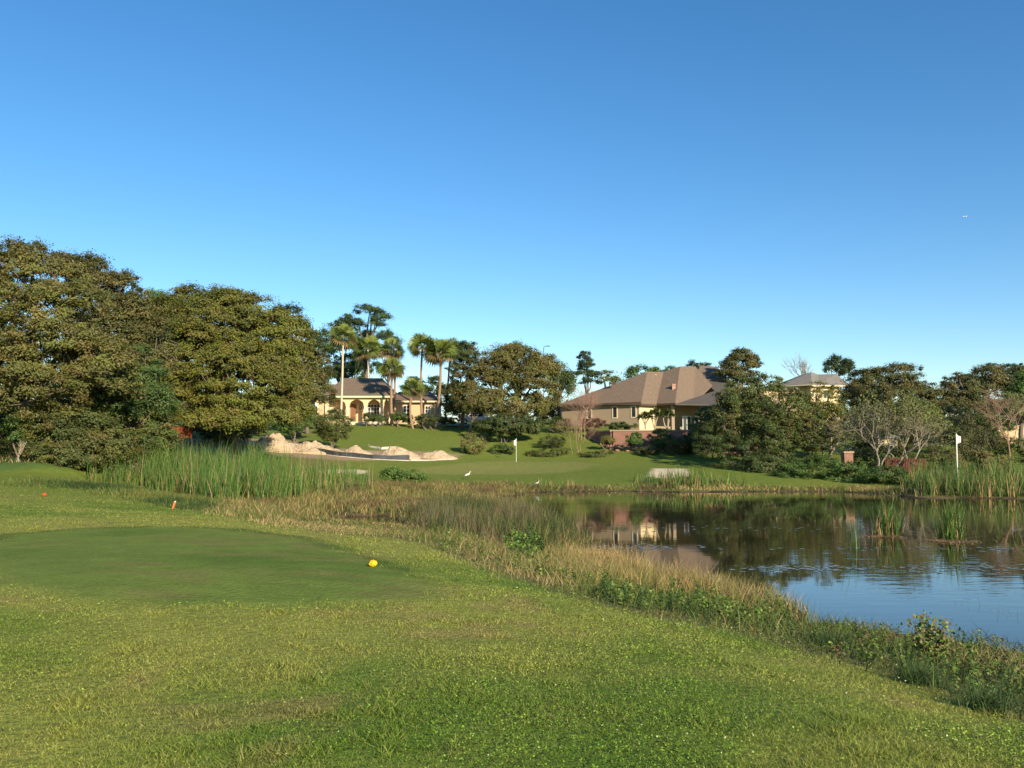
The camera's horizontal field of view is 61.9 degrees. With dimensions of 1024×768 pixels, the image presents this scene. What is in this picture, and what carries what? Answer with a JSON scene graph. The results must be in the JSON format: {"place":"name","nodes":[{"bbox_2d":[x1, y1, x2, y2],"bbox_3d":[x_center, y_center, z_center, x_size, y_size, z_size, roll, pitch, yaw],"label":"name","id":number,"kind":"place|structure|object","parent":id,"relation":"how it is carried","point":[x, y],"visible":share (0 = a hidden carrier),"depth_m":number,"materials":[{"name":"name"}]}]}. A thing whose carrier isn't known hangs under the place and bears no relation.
{"place":"outdoors","nodes":[
{"label":"outdoors","id":0,"kind":"place"},
{"bbox_2d":[192,507,415,537],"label":"rough grass","id":1,"kind":"structure","parent":0,"point":[266,518],"depth_m":23.10,"materials":[{"name":"plant"}]},
{"bbox_2d":[328,516,401,523],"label":"pool water","id":2,"kind":"structure","parent":0,"point":[382,519],"depth_m":40.00,"materials":[{"name":"grey liquid"}]},
{"bbox_2d":[0,422,1023,767],"bbox_3d":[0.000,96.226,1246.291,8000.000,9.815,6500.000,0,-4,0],"label":"ground","id":3,"kind":"structure","parent":0,"point":[622,466],"depth_m":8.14,"materials":[{"name":"green plant"}]},
{"bbox_2d":[0,406,46,461],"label":"thicket shrub","id":4,"kind":"object","parent":3,"relation":"on","point":[9,423],"visible":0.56,"depth_m":48.31,"materials":[{"name":"green plant"}]},
{"bbox_2d":[0,371,86,441],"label":"undergrowth shrub","id":5,"kind":"object","parent":3,"relation":"on","point":[4,414],"visible":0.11,"depth_m":65.13,"materials":[{"name":"green plant"}]},
{"bbox_2d":[19,440,109,472],"bbox_3d":[-25.359,4.168,48.640,4.805,2.006,4.713,4,-6,-38],"label":"thicket shrub","id":6,"kind":"object","parent":3,"relation":"on","point":[64,449],"visible":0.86,"depth_m":47.50,"materials":[{"name":"green plant"}]},
{"bbox_2d":[5,393,144,469],"bbox_3d":[-25.713,2.736,49.723,7.818,4.600,5.456,0,-4,0],"label":"thicket shrub","id":7,"kind":"object","parent":3,"relation":"on","point":[94,436],"visible":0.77,"depth_m":48.61,"materials":[{"name":"green plant"}]},
{"bbox_2d":[0,233,154,457],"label":"live oak","id":8,"kind":"object","parent":3,"relation":"on","point":[23,368],"visible":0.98,"depth_m":48.77,"materials":[{"name":"green plant"}]},
{"bbox_2d":[42,247,182,437],"bbox_3d":[-28.037,-2.103,59.532,8.030,15.454,9.914,3,-6,-37],"label":"live oak","id":9,"kind":"object","parent":3,"relation":"on","point":[138,322],"visible":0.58,"depth_m":58.50,"materials":[{"name":"green plant"}]},
{"bbox_2d":[3,471,237,511],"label":"rough grass","id":10,"kind":"structure","parent":3,"relation":"on","point":[163,498],"depth_m":36.74,"materials":[{"name":"green plant"}]},
{"bbox_2d":[72,387,191,468],"bbox_3d":[-23.984,2.609,53.973,7.296,6.258,4.913,0,-4,0],"label":"thicket shrub","id":11,"kind":"object","parent":3,"relation":"on","point":[151,430],"visible":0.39,"depth_m":52.88,"materials":[{"name":"green plant"}]},
{"bbox_2d":[87,340,190,471],"bbox_3d":[-23.536,1.437,53.021,6.162,8.448,4.076,0,-4,0],"label":"bushy tree","id":12,"kind":"object","parent":3,"relation":"on","point":[150,376],"visible":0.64,"depth_m":52.49,"materials":[{"name":"green plant"}]},
{"bbox_2d":[127,280,325,454],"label":"live oak","id":13,"kind":"object","parent":3,"relation":"on","point":[241,347],"visible":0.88,"depth_m":68.53,"materials":[{"name":"green plant"}]},
{"bbox_2d":[81,432,375,501],"bbox_3d":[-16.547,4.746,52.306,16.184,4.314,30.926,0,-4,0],"label":"cattail bed","id":14,"kind":"object","parent":3,"relation":"on","point":[173,477],"visible":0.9,"depth_m":48.95,"materials":[{"name":"green plant"}]},
{"bbox_2d":[198,426,258,454],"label":"undergrowth shrub","id":15,"kind":"object","parent":3,"relation":"on","point":[245,434],"visible":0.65,"depth_m":75.27,"materials":[{"name":"green plant"}]},
{"bbox_2d":[250,433,295,452],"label":"sand pile","id":16,"kind":"object","parent":3,"relation":"on","point":[276,438],"visible":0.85,"depth_m":84.93,"materials":[{"name":"beige sand"}]},
{"bbox_2d":[271,410,321,442],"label":"garden shrub","id":17,"kind":"object","parent":3,"relation":"on","point":[285,429],"visible":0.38,"depth_m":94.38,"materials":[{"name":"green plant"}]},
{"bbox_2d":[272,301,330,436],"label":"pine tree","id":18,"kind":"object","parent":3,"relation":"on","point":[320,341],"visible":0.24,"depth_m":100.08,"materials":[{"name":"green plant"}]},
{"bbox_2d":[290,440,343,454],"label":"sand pile","id":19,"kind":"object","parent":3,"relation":"on","point":[310,446],"visible":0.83,"depth_m":86.59,"materials":[{"name":"beige sand"}]},
{"bbox_2d":[300,336,338,433],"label":"magnolia tree","id":20,"kind":"object","parent":3,"relation":"on","point":[322,387],"visible":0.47,"depth_m":103.59,"materials":[{"name":"green plant"}]},
{"bbox_2d":[311,407,354,447],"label":"garden shrub","id":21,"kind":"object","parent":3,"relation":"on","point":[327,429],"visible":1,"depth_m":89.00,"materials":[{"name":"green plant"}]},
{"bbox_2d":[328,322,358,431],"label":"fan palm","id":22,"kind":"object","parent":3,"relation":"on","point":[338,331],"visible":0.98,"depth_m":108.37,"materials":[{"name":"green plant"}]},
{"bbox_2d":[318,322,372,382],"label":"broadleaf tree","id":23,"kind":"object","parent":3,"relation":"on","point":[336,350],"visible":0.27,"depth_m":144.81,"materials":[{"name":"green plant"}]},
{"bbox_2d":[330,358,363,379],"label":"broadleaf tree","id":24,"kind":"object","parent":3,"relation":"on","point":[353,370],"visible":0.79,"depth_m":139.81,"materials":[{"name":"green plant"}]},
{"bbox_2d":[296,444,409,460],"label":"silt fence","id":25,"kind":"object","parent":3,"relation":"on","point":[379,457],"visible":0.66,"depth_m":85.48,"materials":[{"name":"black fabric"}]},
{"bbox_2d":[333,303,394,377],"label":"pine tree","id":26,"kind":"object","parent":3,"relation":"on","point":[378,313],"visible":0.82,"depth_m":130.92,"materials":[{"name":"green plant"}]},
{"bbox_2d":[351,335,380,377],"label":"fan palm","id":27,"kind":"object","parent":3,"relation":"on","point":[372,342],"visible":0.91,"depth_m":128.14,"materials":[{"name":"green plant"}]},
{"bbox_2d":[314,378,441,425],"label":"cream house","id":28,"kind":"structure","parent":3,"relation":"on","point":[361,396],"depth_m":119.38,"materials":[{"name":"beige paint"}]},
{"bbox_2d":[369,327,403,384],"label":"pine tree","id":29,"kind":"object","parent":3,"relation":"on","point":[384,336],"visible":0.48,"depth_m":142.12,"materials":[{"name":"green plant"}]},
{"bbox_2d":[377,357,405,425],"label":"fan palm","id":30,"kind":"object","parent":3,"relation":"on","point":[396,368],"visible":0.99,"depth_m":115.04,"materials":[{"name":"green plant"}]},
{"bbox_2d":[377,336,405,424],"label":"fan palm","id":31,"kind":"object","parent":3,"relation":"on","point":[398,352],"visible":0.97,"depth_m":116.77,"materials":[{"name":"green plant"}]},
{"bbox_2d":[196,478,599,547],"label":"marsh grass","id":32,"kind":"structure","parent":3,"relation":"on","point":[387,489],"depth_m":44.38,"materials":[{"name":"plant"}]},
{"bbox_2d":[380,446,420,458],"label":"sand pile","id":33,"kind":"object","parent":3,"relation":"on","point":[390,450],"visible":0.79,"depth_m":88.10,"materials":[{"name":"beige sand"}]},
{"bbox_2d":[379,464,430,483],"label":"garden shrub","id":34,"kind":"object","parent":3,"relation":"on","point":[393,472],"visible":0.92,"depth_m":64.96,"materials":[{"name":"green plant"}]},
{"bbox_2d":[400,378,426,428],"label":"fan palm","id":35,"kind":"object","parent":3,"relation":"on","point":[418,388],"visible":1,"depth_m":112.88,"materials":[{"name":"green plant"}]},
{"bbox_2d":[404,332,433,426],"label":"fan palm","id":36,"kind":"object","parent":3,"relation":"on","point":[419,340],"visible":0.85,"depth_m":115.56,"materials":[{"name":"green plant"}]},
{"bbox_2d":[398,375,450,401],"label":"broadleaf tree","id":37,"kind":"object","parent":3,"relation":"on","point":[433,380],"visible":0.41,"depth_m":139.32,"materials":[{"name":"green plant"}]},
{"bbox_2d":[423,338,459,428],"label":"fan palm","id":38,"kind":"object","parent":3,"relation":"on","point":[447,349],"visible":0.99,"depth_m":114.62,"materials":[{"name":"green plant"}]},
{"bbox_2d":[440,340,482,428],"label":"magnolia tree","id":39,"kind":"object","parent":3,"relation":"on","point":[465,356],"visible":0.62,"depth_m":115.53,"materials":[{"name":"green plant"}]},
{"bbox_2d":[460,431,487,454],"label":"flax bush","id":40,"kind":"object","parent":3,"relation":"on","point":[472,444],"visible":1,"depth_m":95.01,"materials":[{"name":"green plant"}]},
{"bbox_2d":[455,392,496,436],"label":"young oak","id":41,"kind":"object","parent":3,"relation":"on","point":[482,397],"visible":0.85,"depth_m":107.37,"materials":[{"name":"green plant"}]},
{"bbox_2d":[387,488,608,551],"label":"marsh weeds","id":42,"kind":"object","parent":3,"relation":"on","point":[468,516],"visible":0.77,"depth_m":29.63,"materials":[{"name":"green plant"}]},
{"bbox_2d":[409,526,591,585],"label":"leafy weeds","id":43,"kind":"object","parent":3,"relation":"on","point":[501,556],"visible":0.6,"depth_m":16.84,"materials":[{"name":"green plant"}]},
{"bbox_2d":[444,342,565,421],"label":"live oak","id":44,"kind":"object","parent":3,"relation":"on","point":[503,360],"visible":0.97,"depth_m":108.66,"materials":[{"name":"green plant"}]},
{"bbox_2d":[470,413,545,443],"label":"garden shrub","id":45,"kind":"object","parent":3,"relation":"on","point":[520,426],"visible":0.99,"depth_m":104.30,"materials":[{"name":"green plant"}]},
{"bbox_2d":[0,539,1023,767],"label":"clover","id":46,"kind":"object","parent":3,"relation":"on","point":[917,720],"visible":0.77,"depth_m":5.66,"materials":[{"name":"green plant"}]},
{"bbox_2d":[502,522,545,562],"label":"leafy weeds","id":47,"kind":"object","parent":3,"relation":"on","point":[526,540],"visible":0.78,"depth_m":20.74,"materials":[{"name":"green plant"}]},
{"bbox_2d":[524,448,567,456],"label":"garden shrub","id":48,"kind":"object","parent":3,"relation":"on","point":[538,453],"visible":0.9,"depth_m":97.60,"materials":[{"name":"green plant"}]},
{"bbox_2d":[538,434,565,448],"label":"garden shrub","id":49,"kind":"object","parent":3,"relation":"on","point":[556,440],"visible":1,"depth_m":102.09,"materials":[{"name":"green plant"}]},
{"bbox_2d":[543,353,578,413],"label":"weeping tree","id":50,"kind":"object","parent":3,"relation":"on","point":[567,381],"visible":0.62,"depth_m":127.54,"materials":[{"name":"green plant"}]},
{"bbox_2d":[556,415,600,452],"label":"bare tree","id":51,"kind":"object","parent":3,"relation":"on","point":[574,425],"visible":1,"depth_m":98.33,"materials":[{"name":"brown plant"}]},
{"bbox_2d":[558,383,603,439],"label":"bare tree","id":52,"kind":"object","parent":3,"relation":"on","point":[592,399],"visible":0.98,"depth_m":106.64,"materials":[{"name":"brown plant"}]},
{"bbox_2d":[570,350,601,393],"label":"pine tree","id":53,"kind":"object","parent":3,"relation":"on","point":[586,362],"visible":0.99,"depth_m":149.91,"materials":[{"name":"green plant"}]},
{"bbox_2d":[188,498,1023,719],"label":"bank grass","id":54,"kind":"structure","parent":3,"relation":"on","point":[766,621],"depth_m":12.30,"materials":[{"name":"green plant"}]},
{"bbox_2d":[594,369,623,386],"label":"broadleaf tree","id":55,"kind":"object","parent":3,"relation":"on","point":[610,379],"visible":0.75,"depth_m":159.78,"materials":[{"name":"green plant"}]},
{"bbox_2d":[620,362,662,379],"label":"broadleaf tree","id":56,"kind":"object","parent":3,"relation":"on","point":[632,371],"visible":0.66,"depth_m":164.96,"materials":[{"name":"green plant"}]},
{"bbox_2d":[647,428,674,449],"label":"garden shrub","id":57,"kind":"object","parent":3,"relation":"on","point":[661,438],"visible":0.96,"depth_m":96.04,"materials":[{"name":"green plant"}]},
{"bbox_2d":[518,537,826,620],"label":"dry grass","id":58,"kind":"structure","parent":3,"relation":"on","point":[616,569],"depth_m":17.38,"materials":[{"name":"beige plant"}]},
{"bbox_2d":[588,436,758,455],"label":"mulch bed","id":59,"kind":"object","parent":3,"relation":"on","point":[594,439],"visible":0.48,"depth_m":98.50,"materials":[{"name":"brown soil"}]},
{"bbox_2d":[663,438,691,455],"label":"garden shrub","id":60,"kind":"object","parent":3,"relation":"on","point":[677,443],"visible":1,"depth_m":94.15,"materials":[{"name":"green plant"}]},
{"bbox_2d":[586,430,773,451],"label":"retaining wall","id":61,"kind":"structure","parent":3,"relation":"on","point":[619,436],"depth_m":99.70,"materials":[{"name":"red brick"}]},
{"bbox_2d":[459,481,914,495],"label":"shore grass","id":62,"kind":"structure","parent":3,"relation":"on","point":[892,490],"depth_m":66.89,"materials":[{"name":"green plant"}]},
{"bbox_2d":[629,462,746,488],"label":"cattail bed","id":63,"kind":"object","parent":3,"relation":"on","point":[679,480],"visible":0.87,"depth_m":69.75,"materials":[{"name":"green plant"}]},
{"bbox_2d":[594,567,796,629],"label":"leafy weeds","id":64,"kind":"object","parent":3,"relation":"on","point":[698,591],"visible":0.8,"depth_m":11.93,"materials":[{"name":"green plant"}]},
{"bbox_2d":[688,404,726,458],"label":"tree","id":65,"kind":"object","parent":3,"relation":"on","point":[704,409],"visible":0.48,"depth_m":91.25,"materials":[{"name":"green plant"}]},
{"bbox_2d":[710,346,764,389],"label":"pine tree","id":66,"kind":"object","parent":3,"relation":"on","point":[731,365],"visible":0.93,"depth_m":121.63,"materials":[{"name":"green plant"}]},
{"bbox_2d":[703,374,785,462],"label":"tree","id":67,"kind":"object","parent":3,"relation":"on","point":[726,403],"visible":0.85,"depth_m":84.31,"materials":[{"name":"green plant"}]},
{"bbox_2d":[691,426,800,470],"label":"bank shrub","id":68,"kind":"object","parent":3,"relation":"on","point":[717,447],"visible":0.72,"depth_m":81.15,"materials":[{"name":"green plant"}]},
{"bbox_2d":[745,370,791,455],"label":"tree","id":69,"kind":"object","parent":3,"relation":"on","point":[770,384],"visible":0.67,"depth_m":88.68,"materials":[{"name":"green plant"}]},
{"bbox_2d":[731,455,806,473],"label":"undergrowth shrub","id":70,"kind":"object","parent":3,"relation":"on","point":[755,465],"visible":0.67,"depth_m":77.54,"materials":[{"name":"green plant"}]},
{"bbox_2d":[742,386,835,457],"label":"tree","id":71,"kind":"object","parent":3,"relation":"on","point":[794,421],"visible":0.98,"depth_m":81.04,"materials":[{"name":"green plant"}]},
{"bbox_2d":[774,372,846,419],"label":"grey roofed house","id":72,"kind":"structure","parent":3,"relation":"on","point":[801,382],"depth_m":168.24,"materials":[{"name":"beige paint"}]},
{"bbox_2d":[771,398,854,457],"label":"undergrowth shrub","id":73,"kind":"object","parent":3,"relation":"on","point":[820,449],"visible":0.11,"depth_m":90.59,"materials":[{"name":"green plant"}]},
{"bbox_2d":[768,452,876,482],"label":"bank shrub","id":74,"kind":"object","parent":3,"relation":"on","point":[823,472],"visible":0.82,"depth_m":72.76,"materials":[{"name":"green plant"}]},
{"bbox_2d":[803,380,851,463],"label":"tree","id":75,"kind":"object","parent":3,"relation":"on","point":[832,408],"visible":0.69,"depth_m":85.05,"materials":[{"name":"green plant"}]},
{"bbox_2d":[822,353,857,389],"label":"pine tree","id":76,"kind":"object","parent":3,"relation":"on","point":[836,366],"visible":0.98,"depth_m":189.88,"materials":[{"name":"green plant"}]},
{"bbox_2d":[799,623,883,648],"bbox_3d":[3.603,2.865,9.656,1.109,0.313,0.866,0,-4,0],"label":"grass tussock","id":77,"kind":"object","parent":3,"relation":"on","point":[833,639],"depth_m":9.62,"materials":[{"name":"green plant"}]},
{"bbox_2d":[820,410,868,457],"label":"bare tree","id":78,"kind":"object","parent":3,"relation":"on","point":[845,438],"visible":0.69,"depth_m":80.02,"materials":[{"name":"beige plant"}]},
{"bbox_2d":[858,463,910,484],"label":"bank shrub","id":79,"kind":"object","parent":3,"relation":"on","point":[882,474],"visible":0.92,"depth_m":68.86,"materials":[{"name":"green plant"}]},
{"bbox_2d":[853,440,916,470],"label":"undergrowth shrub","id":80,"kind":"object","parent":3,"relation":"on","point":[866,455],"visible":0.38,"depth_m":78.58,"materials":[{"name":"green plant"}]},
{"bbox_2d":[843,403,926,451],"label":"undergrowth shrub","id":81,"kind":"object","parent":3,"relation":"on","point":[858,445],"visible":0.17,"depth_m":94.13,"materials":[{"name":"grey plant"}]},
{"bbox_2d":[832,362,956,411],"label":"live oak","id":82,"kind":"object","parent":3,"relation":"on","point":[855,388],"visible":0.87,"depth_m":123.97,"materials":[{"name":"green plant"}]},
{"bbox_2d":[835,391,954,471],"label":"bare tree","id":83,"kind":"object","parent":3,"relation":"on","point":[884,411],"visible":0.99,"depth_m":75.63,"materials":[{"name":"grey plant"}]},
{"bbox_2d":[843,385,957,469],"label":"bare tree","id":84,"kind":"object","parent":3,"relation":"on","point":[906,409],"visible":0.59,"depth_m":77.38,"materials":[{"name":"grey plant"}]},
{"bbox_2d":[885,457,925,473],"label":"iron fence","id":85,"kind":"object","parent":3,"relation":"on","point":[904,460],"visible":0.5,"depth_m":75.63,"materials":[{"name":"brown paint"}]},
{"bbox_2d":[796,617,1023,709],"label":"leafy weeds","id":86,"kind":"object","parent":3,"relation":"on","point":[955,665],"visible":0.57,"depth_m":8.96,"materials":[{"name":"green plant"}]},
{"bbox_2d":[853,650,984,689],"bbox_3d":[3.451,2.439,7.215,0.961,0.318,0.950,0,-4,0],"label":"grass tussock","id":87,"kind":"object","parent":3,"relation":"on","point":[914,677],"depth_m":7.22,"materials":[{"name":"green plant"}]},
{"bbox_2d":[901,610,965,663],"bbox_3d":[4.554,2.844,9.364,0.689,0.751,0.584,2,-5,-21],"label":"vine shrub","id":88,"kind":"object","parent":3,"relation":"on","point":[940,639],"visible":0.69,"depth_m":9.31,"materials":[{"name":"green plant"}]},
{"bbox_2d":[893,399,991,440],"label":"undergrowth shrub","id":89,"kind":"object","parent":3,"relation":"on","point":[946,407],"visible":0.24,"depth_m":109.27,"materials":[{"name":"green plant"}]},
{"bbox_2d":[898,410,1012,463],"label":"willow shrub","id":90,"kind":"object","parent":3,"relation":"on","point":[986,438],"visible":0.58,"depth_m":84.54,"materials":[{"name":"green plant"}]},
{"bbox_2d":[909,448,1017,473],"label":"undergrowth shrub","id":91,"kind":"object","parent":3,"relation":"on","point":[950,454],"visible":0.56,"depth_m":75.47,"materials":[{"name":"green plant"}]},
{"bbox_2d":[911,668,1023,715],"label":"grass tussock","id":92,"kind":"object","parent":3,"relation":"on","point":[991,702],"depth_m":6.29,"materials":[{"name":"green plant"}]},
{"bbox_2d":[937,363,1023,429],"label":"live oak","id":93,"kind":"object","parent":3,"relation":"on","point":[972,388],"visible":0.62,"depth_m":124.57,"materials":[{"name":"green plant"}]},
{"bbox_2d":[953,409,1019,456],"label":"undergrowth shrub","id":94,"kind":"object","parent":3,"relation":"on","point":[979,416],"visible":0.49,"depth_m":90.78,"materials":[{"name":"green plant"}]},
{"bbox_2d":[970,384,1023,456],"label":"bare tree","id":95,"kind":"object","parent":3,"relation":"on","point":[1001,409],"visible":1,"depth_m":81.55,"materials":[{"name":"brown plant"}]},
{"bbox_2d":[991,437,1023,465],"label":"willow shrub","id":96,"kind":"object","parent":3,"relation":"on","point":[1016,447],"visible":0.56,"depth_m":82.98,"materials":[{"name":"green plant"}]},
{"bbox_2d":[998,369,1023,447],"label":"bushy tree","id":97,"kind":"object","parent":3,"relation":"on","point":[1018,385],"visible":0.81,"depth_m":99.66,"materials":[{"name":"green plant"}]},
{"bbox_2d":[0,0,1023,424],"label":"sky","id":98,"kind":"structure","parent":0,"point":[661,184],"materials":[{"name":"blue"}]},
{"bbox_2d":[501,491,1023,651],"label":"pond water","id":99,"kind":"structure","parent":0,"point":[892,593],"depth_m":28.31,"materials":[{"name":"blue liquid"}]},
{"bbox_2d":[858,491,913,536],"bbox_3d":[13.930,4.811,31.991,2.660,1.870,1.923,0,-4,0],"label":"reed clump","id":100,"kind":"object","parent":99,"relation":"in","point":[888,525],"visible":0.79,"depth_m":31.66,"materials":[{"name":"green plant"}]},
{"bbox_2d":[926,495,981,540],"bbox_3d":[15.365,4.734,30.368,2.330,1.771,2.421,-4,-6,40],"label":"reed clump","id":101,"kind":"object","parent":99,"relation":"in","point":[950,528],"visible":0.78,"depth_m":30.11,"materials":[{"name":"green plant"}]},
{"bbox_2d":[899,446,1023,497],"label":"cattail bed","id":102,"kind":"object","parent":99,"relation":"on","point":[934,482],"visible":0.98,"depth_m":59.71,"materials":[{"name":"green plant"}]},
{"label":"terrace ground","id":103,"kind":"structure","parent":0,"visible":0},
{"bbox_2d":[555,365,755,429],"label":"brown roofed house","id":104,"kind":"structure","parent":103,"relation":"on","point":[683,393],"depth_m":117.38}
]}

